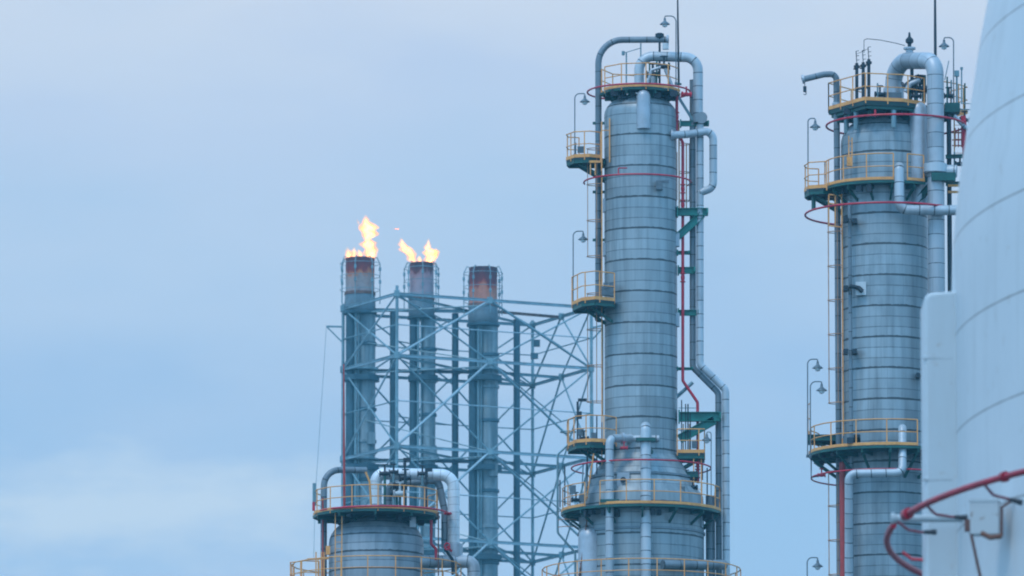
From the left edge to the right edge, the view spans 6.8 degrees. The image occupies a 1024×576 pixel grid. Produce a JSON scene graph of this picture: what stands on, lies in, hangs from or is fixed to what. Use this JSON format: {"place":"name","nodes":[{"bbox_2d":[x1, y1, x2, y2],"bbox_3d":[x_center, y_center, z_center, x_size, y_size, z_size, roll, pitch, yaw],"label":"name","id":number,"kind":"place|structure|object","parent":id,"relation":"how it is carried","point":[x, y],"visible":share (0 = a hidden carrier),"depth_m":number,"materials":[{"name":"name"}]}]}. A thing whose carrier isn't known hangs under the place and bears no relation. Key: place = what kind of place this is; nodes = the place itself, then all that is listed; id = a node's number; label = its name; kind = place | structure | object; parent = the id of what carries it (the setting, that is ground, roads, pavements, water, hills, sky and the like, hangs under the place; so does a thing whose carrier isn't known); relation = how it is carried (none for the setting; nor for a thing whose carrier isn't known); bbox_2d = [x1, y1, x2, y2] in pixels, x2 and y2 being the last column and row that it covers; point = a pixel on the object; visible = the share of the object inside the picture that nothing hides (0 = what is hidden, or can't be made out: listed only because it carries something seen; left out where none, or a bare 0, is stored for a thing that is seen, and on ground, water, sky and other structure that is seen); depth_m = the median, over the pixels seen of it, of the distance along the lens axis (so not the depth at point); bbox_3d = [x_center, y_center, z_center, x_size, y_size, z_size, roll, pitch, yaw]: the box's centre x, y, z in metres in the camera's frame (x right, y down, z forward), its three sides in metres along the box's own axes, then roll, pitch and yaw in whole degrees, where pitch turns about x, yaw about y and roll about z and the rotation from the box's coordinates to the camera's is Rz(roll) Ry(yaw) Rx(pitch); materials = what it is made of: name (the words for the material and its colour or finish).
{"place":"outdoors","nodes":[
{"label":"outdoors","id":0,"kind":"place"},
{"bbox_2d":[290,458,479,575],"bbox_3d":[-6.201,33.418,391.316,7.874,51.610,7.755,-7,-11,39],"label":"distillation tower","id":1,"kind":"structure","parent":0,"point":[375,537],"depth_m":393.48,"materials":[{"name":"grey metal"}]},
{"bbox_2d":[343,364,345,505],"bbox_3d":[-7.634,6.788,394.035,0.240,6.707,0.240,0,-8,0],"label":"lightning mast","id":2,"kind":"object","parent":1,"relation":"on","point":[344,494],"visible":1,"depth_m":393.97,"materials":[{"name":"metal"}]},
{"bbox_2d":[0,0,987,575],"label":"sky","id":3,"kind":"structure","parent":0,"point":[186,186],"materials":[{"name":"blue"}]},
{"bbox_2d":[542,33,740,575],"bbox_3d":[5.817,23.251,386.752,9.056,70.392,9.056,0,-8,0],"label":"distillation tower","id":4,"kind":"structure","parent":0,"point":[641,508],"depth_m":388.75,"materials":[{"name":"metal"}]},
{"bbox_2d":[573,231,586,300],"bbox_3d":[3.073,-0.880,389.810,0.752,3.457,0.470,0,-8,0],"label":"gooseneck lamp","id":5,"kind":"object","parent":4,"relation":"on","point":[583,238],"visible":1,"depth_m":389.89,"materials":[{"name":"metal"}]},
{"bbox_2d":[574,93,589,153],"bbox_3d":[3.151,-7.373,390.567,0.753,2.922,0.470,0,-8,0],"label":"gooseneck lamp","id":6,"kind":"object","parent":4,"relation":"attached to","point":[584,101],"visible":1,"depth_m":390.62,"materials":[{"name":"metal"}]},
{"bbox_2d":[660,15,676,84],"bbox_3d":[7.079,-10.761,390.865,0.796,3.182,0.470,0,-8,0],"label":"gooseneck lamp","id":7,"kind":"object","parent":4,"relation":"attached to","point":[664,23],"visible":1,"depth_m":390.91,"materials":[{"name":"metal"}]},
{"bbox_2d":[677,0,680,84],"bbox_3d":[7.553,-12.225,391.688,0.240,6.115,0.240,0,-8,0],"label":"lightning mast","id":8,"kind":"object","parent":4,"relation":"on","point":[678,69],"visible":1,"depth_m":391.47,"materials":[{"name":"metal"}]},
{"bbox_2d":[702,432,711,504],"bbox_3d":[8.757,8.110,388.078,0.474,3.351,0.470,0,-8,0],"label":"gooseneck lamp","id":9,"kind":"object","parent":4,"relation":"attached to","point":[706,439],"visible":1,"depth_m":388.14,"materials":[{"name":"metal"}]},
{"label":"ground","id":10,"kind":"structure","parent":0,"visible":0},
{"bbox_2d":[340,255,380,508],"bbox_3d":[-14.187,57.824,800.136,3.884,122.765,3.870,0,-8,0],"label":"flare stack","id":11,"kind":"object","parent":10,"relation":"on","point":[359,274],"visible":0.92,"depth_m":806.90,"materials":[{"name":"metal"}]},
{"bbox_2d":[403,260,439,575],"bbox_3d":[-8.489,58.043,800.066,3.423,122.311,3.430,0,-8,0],"label":"flare stack","id":12,"kind":"object","parent":10,"relation":"on","point":[421,279],"visible":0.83,"depth_m":806.93,"materials":[{"name":"metal"}]},
{"bbox_2d":[313,285,600,575],"bbox_3d":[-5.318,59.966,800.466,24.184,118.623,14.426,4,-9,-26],"label":"flare tower","id":13,"kind":"structure","parent":10,"relation":"on","point":[395,446],"depth_m":806.14,"materials":[{"name":"metal"}]},
{"bbox_2d":[463,265,502,575],"bbox_3d":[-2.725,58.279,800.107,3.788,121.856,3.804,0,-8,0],"label":"flare stack","id":14,"kind":"object","parent":10,"relation":"on","point":[483,428],"visible":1,"depth_m":806.27,"materials":[{"name":"metal"}]},
{"bbox_2d":[801,32,970,575],"bbox_3d":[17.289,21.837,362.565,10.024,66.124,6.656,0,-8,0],"label":"distillation tower","id":15,"kind":"structure","parent":10,"relation":"on","point":[897,173],"depth_m":364.32,"materials":[{"name":"metal"}]},
{"bbox_2d":[803,84,806,94],"bbox_3d":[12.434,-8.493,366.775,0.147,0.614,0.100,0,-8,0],"label":"hook block","id":16,"kind":"object","parent":15,"relation":"hanging from","point":[804,88],"depth_m":366.72,"materials":[{"name":"metal"}]},
{"bbox_2d":[807,118,820,191],"bbox_3d":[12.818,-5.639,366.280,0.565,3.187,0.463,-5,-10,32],"label":"gooseneck lamp","id":17,"kind":"object","parent":15,"relation":"on","point":[815,126],"visible":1,"depth_m":366.33,"materials":[{"name":"metal"}]},
{"bbox_2d":[806,359,822,457],"bbox_3d":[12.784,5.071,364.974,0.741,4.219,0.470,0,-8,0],"label":"gooseneck lamp","id":18,"kind":"object","parent":15,"relation":"attached to","point":[817,367],"visible":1,"depth_m":365.06,"materials":[{"name":"metal"}]},
{"bbox_2d":[807,557,822,575],"bbox_3d":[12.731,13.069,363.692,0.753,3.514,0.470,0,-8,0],"label":"gooseneck lamp","id":19,"kind":"object","parent":15,"relation":"attached to","point":[817,565],"visible":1,"depth_m":363.84,"materials":[{"name":"metal"}]},
{"bbox_2d":[809,381,826,457],"bbox_3d":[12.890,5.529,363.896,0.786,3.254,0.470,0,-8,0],"label":"gooseneck lamp","id":20,"kind":"object","parent":15,"relation":"attached to","point":[821,389],"visible":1,"depth_m":363.96,"materials":[{"name":"metal"}]},
{"bbox_2d":[934,0,936,55],"bbox_3d":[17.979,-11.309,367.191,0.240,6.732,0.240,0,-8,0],"label":"lightning mast","id":21,"kind":"object","parent":15,"relation":"on","point":[935,38],"visible":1,"depth_m":367.09,"materials":[{"name":"metal"}]},
{"bbox_2d":[939,37,953,102],"bbox_3d":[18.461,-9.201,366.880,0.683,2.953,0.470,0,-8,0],"label":"gooseneck lamp","id":22,"kind":"object","parent":15,"relation":"attached to","point":[943,45],"visible":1,"depth_m":366.93,"materials":[{"name":"metal"}]},
{"bbox_2d":[884,0,1023,575],"bbox_3d":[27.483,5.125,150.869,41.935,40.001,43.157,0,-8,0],"label":"storage tank","id":23,"kind":"object","parent":10,"relation":"on","point":[971,507],"visible":1,"depth_m":148.24,"materials":[{"name":"white metal"}]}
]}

